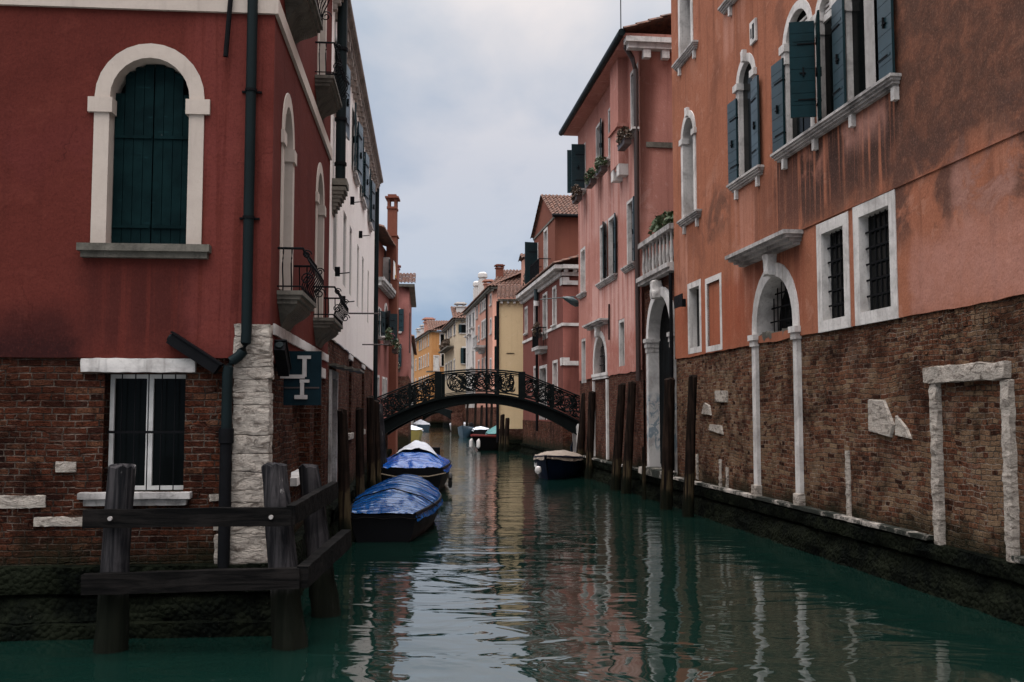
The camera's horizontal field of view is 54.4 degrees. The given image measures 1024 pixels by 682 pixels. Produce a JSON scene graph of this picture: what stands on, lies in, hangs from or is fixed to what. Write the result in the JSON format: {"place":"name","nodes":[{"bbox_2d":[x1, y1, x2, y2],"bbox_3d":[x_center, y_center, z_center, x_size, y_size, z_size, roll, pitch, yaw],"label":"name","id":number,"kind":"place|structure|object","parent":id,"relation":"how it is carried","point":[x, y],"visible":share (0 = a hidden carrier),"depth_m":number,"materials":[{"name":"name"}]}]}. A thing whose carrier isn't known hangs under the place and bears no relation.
{"place":"outdoors","nodes":[
{"label":"outdoors","id":0,"kind":"place"},
{"bbox_2d":[351,0,670,341],"label":"sky","id":1,"kind":"structure","parent":0,"point":[470,101],"materials":[{"name":"grey"}]},
{"bbox_2d":[0,426,1023,681],"bbox_3d":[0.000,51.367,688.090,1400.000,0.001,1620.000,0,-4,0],"label":"canal water","id":2,"kind":"structure","parent":0,"point":[508,566],"depth_m":11.70,"materials":[{"name":"liquid"}]},
{"bbox_2d":[0,0,349,640],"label":"corner house","id":3,"kind":"structure","parent":2,"relation":"on","point":[164,168],"depth_m":11.09,"materials":[{"name":"red paint"}]},
{"bbox_2d":[77,358,195,505],"bbox_3d":[-4.131,0.999,11.023,1.241,1.617,0.395,0,-4,-5],"label":"window","id":4,"kind":"structure","parent":3,"relation":"in","point":[146,431],"depth_m":11.18,"materials":[{"name":"white glass"}]},
{"bbox_2d":[76,43,211,258],"bbox_3d":[-4.078,-2.130,11.247,1.420,2.445,0.440,0,-4,-5],"label":"window","id":5,"kind":"structure","parent":3,"relation":"in","point":[149,105],"depth_m":11.26,"materials":[{"name":"green paint"}]},
{"bbox_2d":[166,331,224,373],"bbox_3d":[-3.497,0.132,11.019,0.620,0.466,0.235,0,-4,-5],"label":"wall light","id":6,"kind":"object","parent":3,"relation":"attached to","point":[193,352],"visible":0.99,"depth_m":10.91,"materials":[{"name":"black metal"}]},
{"bbox_2d":[273,339,291,375],"bbox_3d":[-2.730,0.201,11.655,0.235,0.413,0.512,0,-4,-5],"label":"wall light","id":7,"kind":"object","parent":3,"relation":"attached to","point":[283,367],"visible":0.93,"depth_m":11.56,"materials":[{"name":"black metal"}]},
{"bbox_2d":[279,93,296,289],"bbox_3d":[-2.980,-1.846,12.450,0.410,2.530,1.180,0,-4,-5],"label":"french window","id":8,"kind":"structure","parent":3,"relation":"in","point":[288,153],"depth_m":12.80,"materials":[{"name":"stone"}]},
{"bbox_2d":[280,351,321,404],"bbox_3d":[-2.576,0.453,12.147,0.490,0.660,0.077,0,-4,-5],"label":"hanging sign","id":9,"kind":"object","parent":3,"relation":"attached to","point":[302,383],"visible":0.96,"depth_m":12.14,"materials":[{"name":"metal"}]},
{"bbox_2d":[314,162,325,316],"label":"french window","id":10,"kind":"structure","parent":3,"relation":"in","point":[320,213],"depth_m":16.68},
{"bbox_2d":[317,0,326,74],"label":"french window","id":11,"kind":"structure","parent":3,"relation":"in","point":[322,36],"depth_m":16.90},
{"bbox_2d":[81,462,350,653],"bbox_3d":[-3.094,2.548,10.968,2.376,2.474,2.365,0,-4,0],"label":"timber guard","id":12,"kind":"object","parent":2,"relation":"in","point":[284,577],"visible":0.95,"depth_m":10.02,"materials":[{"name":"wood"}]},
{"bbox_2d":[337,409,351,546],"bbox_3d":[-3.000,2.695,17.854,0.309,2.958,0.264,0,-4,0],"label":"mooring post","id":13,"kind":"object","parent":2,"relation":"in","point":[344,510],"visible":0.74,"depth_m":17.80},
{"bbox_2d":[324,0,387,536],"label":"canal house","id":14,"kind":"structure","parent":2,"relation":"on","point":[356,178],"depth_m":23.09,"materials":[{"name":"grey paint"}]},
{"bbox_2d":[333,214,336,270],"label":"window","id":15,"kind":"structure","parent":14,"relation":"in","point":[334,218],"depth_m":19.48,"materials":[{"name":"grey paint"}]},
{"bbox_2d":[343,214,345,286],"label":"window","id":16,"kind":"structure","parent":14,"relation":"in","point":[344,219],"depth_m":21.79,"materials":[{"name":"grey paint"}]},
{"bbox_2d":[328,363,363,482],"bbox_3d":[-3.314,1.632,18.986,0.880,2.340,1.500,0,-4,-5],"label":"canal door","id":17,"kind":"structure","parent":14,"relation":"in","point":[333,375],"depth_m":19.33,"materials":[{"name":"stone"}]},
{"bbox_2d":[346,65,350,140],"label":"window","id":18,"kind":"structure","parent":14,"relation":"in","point":[348,70],"depth_m":20.81,"materials":[{"name":"stone"}]},
{"bbox_2d":[349,228,350,295],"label":"window","id":19,"kind":"structure","parent":14,"relation":"in","point":[350,228],"depth_m":23.36,"materials":[{"name":"grey paint"}]},
{"bbox_2d":[348,354,353,439],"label":"window","id":20,"kind":"structure","parent":14,"relation":"in","point":[350,435],"depth_m":23.27,"materials":[{"name":"stone"}]},
{"bbox_2d":[357,246,357,306],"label":"window","id":21,"kind":"structure","parent":14,"relation":"in","point":[357,246],"depth_m":25.85,"materials":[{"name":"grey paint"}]},
{"bbox_2d":[353,102,362,186],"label":"window","id":22,"kind":"structure","parent":14,"relation":"in","point":[358,129],"depth_m":24.68,"materials":[{"name":"wood"}]},
{"bbox_2d":[361,137,368,209],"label":"window","id":23,"kind":"structure","parent":14,"relation":"in","point":[365,188],"depth_m":27.58,"materials":[{"name":"wood"}]},
{"bbox_2d":[368,169,374,231],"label":"window","id":24,"kind":"structure","parent":14,"relation":"in","point":[371,212],"depth_m":30.92,"materials":[{"name":"wood"}]},
{"bbox_2d":[355,407,364,497],"bbox_3d":[-3.323,2.951,21.845,0.256,3.013,0.241,0,-4,0],"label":"mooring post","id":25,"kind":"object","parent":2,"relation":"in","point":[359,447],"visible":0.66,"depth_m":21.81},
{"bbox_2d":[366,396,375,488],"bbox_3d":[-3.928,3.207,27.844,0.318,3.355,0.289,0,-4,0],"label":"mooring post","id":26,"kind":"object","parent":2,"relation":"in","point":[371,480],"visible":0.74,"depth_m":27.78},
{"bbox_2d":[374,400,381,483],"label":"mooring post","id":27,"kind":"object","parent":2,"relation":"in","point":[378,479],"visible":0.41,"depth_m":29.27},
{"bbox_2d":[379,403,386,480],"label":"mooring post","id":28,"kind":"object","parent":2,"relation":"in","point":[383,446],"visible":0.44,"depth_m":30.28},
{"bbox_2d":[377,194,399,456],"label":"tall chimney house","id":29,"kind":"structure","parent":2,"relation":"on","point":[388,298],"depth_m":46.28,"materials":[{"name":"paint"}]},
{"bbox_2d":[378,307,384,339],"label":"window","id":30,"kind":"structure","parent":29,"relation":"in","point":[381,317],"depth_m":42.95,"materials":[{"name":"stone"}]},
{"bbox_2d":[383,257,391,285],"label":"window","id":31,"kind":"structure","parent":29,"relation":"in","point":[386,260],"depth_m":46.36,"materials":[{"name":"stone"}]},
{"bbox_2d":[384,327,394,345],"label":"flower box","id":32,"kind":"object","parent":29,"relation":"attached to","point":[388,340],"visible":0.98,"depth_m":42.38,"materials":[{"name":"green plant"}]},
{"bbox_2d":[384,303,397,341],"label":"window","id":33,"kind":"structure","parent":29,"relation":"in","point":[391,320],"depth_m":45.68,"materials":[{"name":"wood"}]},
{"bbox_2d":[392,338,400,354],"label":"flower box","id":34,"kind":"object","parent":29,"relation":"attached to","point":[396,344],"visible":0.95,"depth_m":44.92,"materials":[{"name":"green plant"}]},
{"bbox_2d":[351,474,442,541],"bbox_3d":[-2.450,3.474,21.762,1.880,1.358,7.925,0,-4,-1],"label":"covered boat","id":35,"kind":"object","parent":2,"relation":"on","point":[403,508],"visible":0.97,"depth_m":19.09,"materials":[{"name":"fabric"}]},
{"bbox_2d":[398,265,415,450],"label":"end house","id":36,"kind":"structure","parent":2,"relation":"on","point":[407,298],"depth_m":62.15,"materials":[{"name":"paint"}]},
{"bbox_2d":[398,344,401,368],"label":"window","id":37,"kind":"structure","parent":36,"relation":"in","point":[400,353],"depth_m":61.91,"materials":[{"name":"wood"}]},
{"bbox_2d":[398,308,403,332],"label":"window","id":38,"kind":"structure","parent":36,"relation":"in","point":[401,311],"depth_m":62.08,"materials":[{"name":"wood"}]},
{"bbox_2d":[411,334,416,424],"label":"grey house","id":39,"kind":"structure","parent":2,"relation":"on","point":[413,348],"depth_m":137.54,"materials":[{"name":"paint"}]},
{"bbox_2d":[381,440,451,490],"bbox_3d":[-3.116,4.131,33.184,2.360,1.669,7.734,0,-4,-2],"label":"covered boat","id":40,"kind":"object","parent":2,"relation":"on","point":[427,462],"visible":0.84,"depth_m":29.97,"materials":[{"name":"fabric"}]},
{"bbox_2d":[411,425,422,439],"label":"covered boat","id":41,"kind":"object","parent":2,"relation":"on","point":[416,432],"visible":0.52,"depth_m":83.73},
{"bbox_2d":[413,420,429,430],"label":"boat","id":42,"kind":"object","parent":2,"relation":"on","point":[424,425],"visible":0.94,"depth_m":123.74,"materials":[{"name":"fabric"}]},
{"bbox_2d":[415,412,436,421],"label":"distant bridge","id":43,"kind":"structure","parent":2,"relation":"on","point":[424,417],"depth_m":148.57,"materials":[{"name":"metal"}]},
{"bbox_2d":[414,317,448,425],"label":"ochre house","id":44,"kind":"structure","parent":2,"relation":"on","point":[428,357],"depth_m":167.98,"materials":[{"name":"paint"}]},
{"bbox_2d":[433,355,439,371],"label":"window","id":45,"kind":"structure","parent":44,"relation":"in","point":[436,358],"depth_m":165.36,"materials":[{"name":"stone"}]},
{"bbox_2d":[419,396,463,433],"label":"distant bridge","id":46,"kind":"structure","parent":2,"relation":"in","point":[457,420],"depth_m":106.30,"materials":[{"name":"brick"}]},
{"bbox_2d":[438,302,469,427],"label":"cream house","id":47,"kind":"structure","parent":2,"relation":"on","point":[453,328],"depth_m":142.12,"materials":[{"name":"paint"}]},
{"bbox_2d":[439,338,449,350],"bbox_3d":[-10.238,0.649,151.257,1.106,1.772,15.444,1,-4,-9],"label":"balcony creeper","id":48,"kind":"object","parent":47,"relation":"on","point":[445,342],"visible":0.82,"depth_m":148.13,"materials":[{"name":"green plant"}]},
{"bbox_2d":[459,323,465,333],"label":"window","id":49,"kind":"structure","parent":47,"relation":"in","point":[462,326],"depth_m":140.65,"materials":[{"name":"stone"}]},
{"bbox_2d":[461,346,465,363],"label":"window","id":50,"kind":"structure","parent":47,"relation":"in","point":[463,350],"depth_m":140.41,"materials":[{"name":"stone"}]},
{"bbox_2d":[458,422,475,437],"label":"open boat","id":51,"kind":"object","parent":2,"relation":"on","point":[465,431],"visible":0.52,"depth_m":92.62,"materials":[{"name":"blue metal"}]},
{"bbox_2d":[462,272,486,425],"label":"white terrace house","id":52,"kind":"structure","parent":2,"relation":"on","point":[478,285],"depth_m":126.88,"materials":[{"name":"paint"}]},
{"bbox_2d":[474,404,476,426],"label":"mooring post","id":53,"kind":"object","parent":2,"relation":"in","point":[475,411],"visible":0.58,"depth_m":98.64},
{"bbox_2d":[377,369,579,457],"bbox_3d":[-1.301,3.510,39.949,10.525,4.693,2.625,0,-4,0],"label":"iron footbridge","id":54,"kind":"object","parent":2,"relation":"in","point":[401,417],"visible":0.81,"depth_m":38.93,"materials":[{"name":"metal"}]},
{"bbox_2d":[471,426,488,433],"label":"open boat","id":55,"kind":"object","parent":2,"relation":"on","point":[477,430],"visible":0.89,"depth_m":91.74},
{"bbox_2d":[480,405,482,429],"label":"mooring post","id":56,"kind":"object","parent":2,"relation":"in","point":[481,416],"visible":0.62,"depth_m":95.64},
{"bbox_2d":[469,434,497,450],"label":"open boat","id":57,"kind":"object","parent":2,"relation":"on","point":[483,442],"visible":0.45,"depth_m":61.86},
{"bbox_2d":[485,426,495,434],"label":"covered boat","id":58,"kind":"object","parent":2,"relation":"on","point":[492,431],"visible":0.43,"depth_m":77.03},
{"bbox_2d":[490,404,492,428],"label":"mooring post","id":59,"kind":"object","parent":2,"relation":"in","point":[491,415],"visible":0.59,"depth_m":93.65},
{"bbox_2d":[471,253,524,428],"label":"salmon house","id":60,"kind":"structure","parent":2,"relation":"on","point":[484,304],"depth_m":108.56,"materials":[{"name":"paint"}]},
{"bbox_2d":[498,414,504,451],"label":"mooring post","id":61,"kind":"object","parent":2,"relation":"in","point":[501,432],"visible":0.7,"depth_m":60.44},
{"bbox_2d":[503,418,509,451],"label":"mooring post","id":62,"kind":"object","parent":2,"relation":"in","point":[506,438],"visible":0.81,"depth_m":59.44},
{"bbox_2d":[494,284,524,450],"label":"yellow house","id":63,"kind":"structure","parent":2,"relation":"on","point":[508,334],"depth_m":62.11,"materials":[{"name":"paint"}]},
{"bbox_2d":[515,255,579,456],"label":"red brown house","id":64,"kind":"structure","parent":2,"relation":"on","point":[551,355],"depth_m":48.94,"materials":[{"name":"paint"}]},
{"bbox_2d":[523,306,527,335],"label":"window","id":65,"kind":"structure","parent":64,"relation":"in","point":[526,308],"depth_m":57.48,"materials":[{"name":"stone"}]},
{"bbox_2d":[532,322,541,337],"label":"flower box","id":66,"kind":"object","parent":64,"relation":"attached to","point":[536,325],"visible":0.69,"depth_m":51.02,"materials":[{"name":"green plant"}]},
{"bbox_2d":[539,364,546,419],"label":"door","id":67,"kind":"structure","parent":64,"relation":"in","point":[542,369],"depth_m":52.18,"materials":[{"name":"stone"}]},
{"bbox_2d":[543,291,547,339],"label":"balcony door","id":68,"kind":"structure","parent":64,"relation":"in","point":[545,302],"depth_m":51.30,"materials":[{"name":"stone"}]},
{"bbox_2d":[525,194,577,283],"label":"gabled upper house","id":69,"kind":"structure","parent":64,"relation":"on","point":[554,234],"depth_m":57.36,"materials":[{"name":"paint"}]},
{"bbox_2d":[525,242,537,283],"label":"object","id":70,"kind":"structure","parent":69,"relation":"in","point":[531,248],"depth_m":61.07,"materials":[{"name":"wood"}]},
{"bbox_2d":[544,227,547,268],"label":"window","id":71,"kind":"structure","parent":69,"relation":"in","point":[546,229],"depth_m":58.87,"materials":[{"name":"stone"}]},
{"bbox_2d":[550,285,556,327],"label":"window","id":72,"kind":"structure","parent":64,"relation":"in","point":[554,289],"depth_m":48.59,"materials":[{"name":"stone"}]},
{"bbox_2d":[552,360,557,390],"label":"window","id":73,"kind":"structure","parent":64,"relation":"in","point":[554,363],"depth_m":48.37,"materials":[{"name":"stone"}]},
{"bbox_2d":[540,296,578,306],"bbox_3d":[1.929,-1.605,39.413,1.622,0.504,0.300,0,-4,0],"label":"street lamp","id":74,"kind":"object","parent":64,"relation":"attached to","point":[572,301],"visible":0.83,"depth_m":39.33,"materials":[{"name":"grey metal"}]},
{"bbox_2d":[533,442,582,479],"bbox_3d":[1.899,4.600,37.949,1.846,1.410,6.489,-1,-4,13],"label":"covered boat","id":75,"kind":"object","parent":2,"relation":"on","point":[559,464],"visible":0.81,"depth_m":35.69,"materials":[{"name":"wood"}]},
{"bbox_2d":[576,393,584,475],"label":"mooring post","id":76,"kind":"object","parent":2,"relation":"in","point":[580,440],"visible":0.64,"depth_m":37.76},
{"bbox_2d":[584,391,594,478],"bbox_3d":[2.806,3.624,35.832,0.458,3.657,0.331,0,-4,0],"label":"mooring post","id":77,"kind":"object","parent":2,"relation":"in","point":[590,436],"visible":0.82,"depth_m":35.74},
{"bbox_2d":[610,383,625,490],"bbox_3d":[3.244,3.186,30.654,0.553,3.795,0.313,0,-4,0],"label":"mooring post","id":78,"kind":"object","parent":2,"relation":"in","point":[615,483],"visible":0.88,"depth_m":30.56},
{"bbox_2d":[559,0,677,501],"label":"pink house","id":79,"kind":"structure","parent":2,"relation":"on","point":[625,296],"depth_m":30.92,"materials":[{"name":"paint"}]},
{"bbox_2d":[570,184,581,203],"bbox_3d":[2.429,-5.599,37.796,0.479,0.715,0.946,0,-4,-7],"label":"flower box","id":80,"kind":"object","parent":79,"relation":"attached to","point":[576,198],"visible":1,"depth_m":37.63,"materials":[{"name":"green plant"}]},
{"bbox_2d":[567,141,585,195],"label":"window","id":81,"kind":"structure","parent":79,"relation":"in","point":[576,157],"depth_m":37.98,"materials":[{"name":"wood"}]},
{"bbox_2d":[576,246,586,299],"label":"window","id":82,"kind":"structure","parent":79,"relation":"in","point":[581,295],"depth_m":38.73,"materials":[{"name":"stone"}]},
{"bbox_2d":[581,338,586,382],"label":"window","id":83,"kind":"structure","parent":79,"relation":"in","point":[584,380],"depth_m":38.37,"materials":[{"name":"stone"}]},
{"bbox_2d":[584,167,596,188],"bbox_3d":[2.767,-5.794,35.127,0.426,0.692,0.940,0,-4,-7],"label":"flower box","id":84,"kind":"object","parent":79,"relation":"attached to","point":[590,181],"visible":0.99,"depth_m":34.92,"materials":[{"name":"green plant"}]},
{"bbox_2d":[582,318,608,459],"bbox_3d":[3.088,1.711,35.035,0.640,4.760,3.200,0,-4,-7],"label":"door frame","id":85,"kind":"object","parent":79,"relation":"in","point":[600,351],"depth_m":35.10,"materials":[{"name":"stone"}]},
{"bbox_2d":[593,118,601,178],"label":"window","id":86,"kind":"structure","parent":79,"relation":"in","point":[599,127],"depth_m":35.93,"materials":[{"name":"stone"}]},
{"bbox_2d":[593,155,607,176],"bbox_3d":[2.978,-5.896,33.342,0.463,0.650,0.940,0,-4,-7],"label":"flower box","id":87,"kind":"object","parent":79,"relation":"attached to","point":[601,170],"visible":1,"depth_m":33.17,"materials":[{"name":"green plant"}]},
{"bbox_2d":[600,221,606,280],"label":"window","id":88,"kind":"structure","parent":79,"relation":"in","point":[603,232],"depth_m":34.04,"materials":[{"name":"stone"}]},
{"bbox_2d":[595,213,617,288],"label":"window","id":89,"kind":"structure","parent":79,"relation":"in","point":[612,273],"depth_m":33.64,"materials":[{"name":"stone"}]},
{"bbox_2d":[606,108,610,165],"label":"window","id":90,"kind":"structure","parent":79,"relation":"in","point":[608,158],"depth_m":33.87,"materials":[{"name":"stone"}]},
{"bbox_2d":[619,318,624,366],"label":"window","id":91,"kind":"structure","parent":79,"relation":"in","point":[621,322],"depth_m":32.01,"materials":[{"name":"stone"}]},
{"bbox_2d":[615,126,631,150],"bbox_3d":[3.362,-6.145,30.042,0.417,0.661,0.977,0,-4,-7],"label":"flower box","id":92,"kind":"object","parent":79,"relation":"attached to","point":[624,143],"visible":1,"depth_m":29.83,"materials":[{"name":"green plant"}]},
{"bbox_2d":[620,196,634,273],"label":"window","id":93,"kind":"structure","parent":79,"relation":"in","point":[630,265],"depth_m":30.97,"materials":[{"name":"stone"}]},
{"bbox_2d":[624,62,639,138],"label":"window","id":94,"kind":"structure","parent":79,"relation":"in","point":[633,127],"depth_m":30.63,"materials":[{"name":"stone"}]},
{"bbox_2d":[648,210,673,263],"bbox_3d":[4.362,-2.715,27.599,1.042,1.733,2.443,0,-4,-7],"label":"terrace plant","id":95,"kind":"object","parent":79,"relation":"on","point":[659,222],"visible":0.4,"depth_m":27.39,"materials":[{"name":"green plant"}]},
{"bbox_2d":[621,381,635,493],"bbox_3d":[3.433,3.093,29.455,0.529,3.811,0.357,0,-4,0],"label":"mooring post","id":96,"kind":"object","parent":2,"relation":"in","point":[628,457],"visible":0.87,"depth_m":29.36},
{"bbox_2d":[642,446,645,499],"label":"mooring post","id":97,"kind":"object","parent":2,"relation":"in","point":[643,473],"visible":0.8,"depth_m":27.27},
{"bbox_2d":[660,377,674,509],"bbox_3d":[3.842,2.779,24.667,0.444,3.757,0.338,0,-4,0],"label":"mooring post","id":98,"kind":"object","parent":2,"relation":"in","point":[666,497],"visible":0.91,"depth_m":24.57,"materials":[{"name":"wood"}]},
{"bbox_2d":[682,374,697,516],"bbox_3d":[4.088,2.652,22.954,0.410,3.768,0.283,-1,-4,16],"label":"mooring post","id":99,"kind":"object","parent":2,"relation":"in","point":[688,495],"visible":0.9,"depth_m":22.89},
{"bbox_2d":[671,0,1023,626],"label":"orange house","id":100,"kind":"structure","parent":2,"relation":"on","point":[848,195],"depth_m":15.49,"materials":[{"name":"paint"}]},
{"bbox_2d":[671,0,697,75],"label":"window","id":101,"kind":"structure","parent":100,"relation":"in","point":[687,47],"depth_m":25.36,"materials":[{"name":"stone"}]},
{"bbox_2d":[674,279,701,353],"bbox_3d":[4.338,-0.568,24.074,0.500,1.730,1.250,0,-4,-7],"label":"window","id":102,"kind":"structure","parent":100,"relation":"in","point":[694,288],"depth_m":24.38,"materials":[{"name":"stone"}]},
{"bbox_2d":[676,107,701,233],"bbox_3d":[4.437,-4.238,24.387,0.390,3.087,1.650,0,-4,-7],"label":"window","id":103,"kind":"structure","parent":100,"relation":"in","point":[690,213],"depth_m":24.92,"materials":[{"name":"stone"}]},
{"bbox_2d":[705,273,721,352],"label":"blind window","id":104,"kind":"structure","parent":100,"relation":"in","point":[715,288],"depth_m":22.63,"materials":[{"name":"stone"}]},
{"bbox_2d":[717,0,736,16],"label":"window","id":105,"kind":"structure","parent":100,"relation":"in","point":[726,6],"depth_m":21.55,"materials":[{"name":"stone"}]},
{"bbox_2d":[726,50,763,199],"bbox_3d":[4.834,-4.524,20.517,0.270,2.988,1.850,0,-4,-7],"label":"window","id":106,"kind":"structure","parent":100,"relation":"in","point":[743,117],"depth_m":20.81,"materials":[{"name":"stone"}]},
{"bbox_2d":[749,18,757,45],"bbox_3d":[4.874,-6.248,20.115,0.051,0.460,0.320,0,-4,-7],"label":"wall plaque","id":107,"kind":"object","parent":100,"relation":"attached to","point":[753,30],"depth_m":20.05,"materials":[{"name":"stone"}]},
{"bbox_2d":[771,0,815,152],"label":"window","id":108,"kind":"structure","parent":100,"relation":"in","point":[793,83],"depth_m":17.49,"materials":[{"name":"stone"}]},
{"bbox_2d":[816,211,850,332],"bbox_3d":[5.366,-1.103,16.415,0.175,1.850,1.200,0,-4,-7],"label":"window","id":109,"kind":"structure","parent":100,"relation":"in","point":[832,235],"depth_m":16.61,"materials":[{"name":"stone"}]},
{"bbox_2d":[770,0,901,169],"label":"window","id":110,"kind":"structure","parent":100,"relation":"in","point":[833,108],"depth_m":16.47,"materials":[{"name":"stone"}]},
{"bbox_2d":[844,0,894,101],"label":"window","id":111,"kind":"structure","parent":100,"relation":"in","point":[869,24],"depth_m":15.34,"materials":[{"name":"stone"}]},
{"bbox_2d":[852,189,898,325],"bbox_3d":[5.534,-1.214,14.994,0.175,1.870,1.330,0,-4,-7],"label":"window","id":112,"kind":"structure","parent":100,"relation":"in","point":[874,220],"depth_m":15.16,"materials":[{"name":"stone"}]},
{"bbox_2d":[923,360,1019,562],"bbox_3d":[5.763,1.478,12.483,0.236,2.409,1.877,0,-4,-7],"label":"blocked doorway","id":113,"kind":"structure","parent":100,"relation":"in","point":[1000,371],"depth_m":12.03,"materials":[{"name":"white stone"}]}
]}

